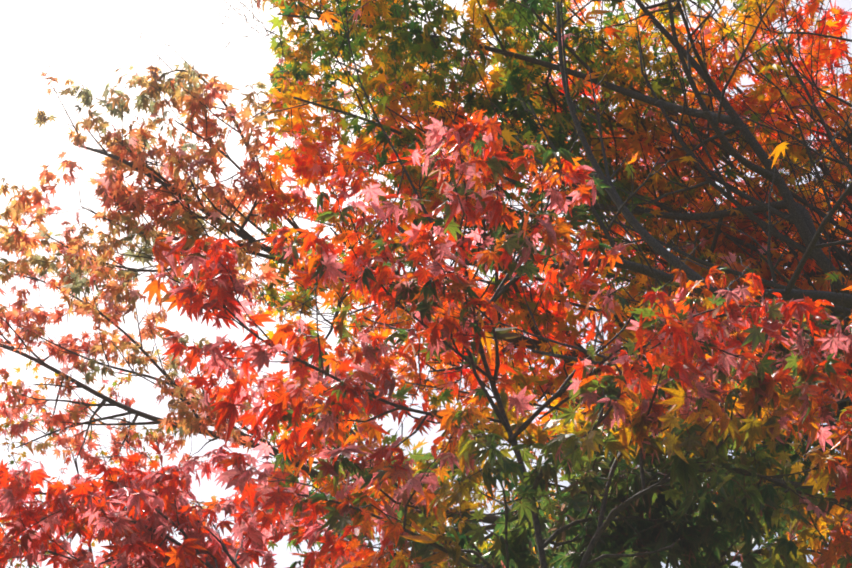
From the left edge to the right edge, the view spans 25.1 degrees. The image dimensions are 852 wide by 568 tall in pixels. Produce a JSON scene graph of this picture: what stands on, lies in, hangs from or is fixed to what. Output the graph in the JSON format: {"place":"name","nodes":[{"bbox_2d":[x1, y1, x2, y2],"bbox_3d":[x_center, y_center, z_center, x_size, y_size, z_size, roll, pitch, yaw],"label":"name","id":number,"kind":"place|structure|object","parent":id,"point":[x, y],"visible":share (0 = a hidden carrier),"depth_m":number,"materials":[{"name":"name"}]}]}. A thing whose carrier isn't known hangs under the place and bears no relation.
{"place":"outdoors","nodes":[
{"label":"outdoors","id":0,"kind":"place"},
{"bbox_2d":[0,345,584,567],"bbox_3d":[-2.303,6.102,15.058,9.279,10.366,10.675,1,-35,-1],"label":"maple","id":1,"kind":"object","parent":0,"point":[415,378],"visible":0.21,"depth_m":15.23,"materials":[{"name":"plant"}]},
{"bbox_2d":[0,0,851,567],"bbox_3d":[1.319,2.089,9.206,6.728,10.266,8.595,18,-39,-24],"label":"maple","id":2,"kind":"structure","parent":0,"point":[774,228],"depth_m":9.44,"materials":[{"name":"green plant"}]},
{"bbox_2d":[0,38,851,567],"bbox_3d":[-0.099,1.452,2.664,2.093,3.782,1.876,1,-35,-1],"label":"maple","id":3,"kind":"object","parent":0,"point":[692,500],"visible":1,"depth_m":3.03,"materials":[{"name":"red plant"}]},
{"bbox_2d":[0,0,851,567],"label":"sky","id":4,"kind":"structure","parent":0,"point":[91,45],"materials":[{"name":"white"}]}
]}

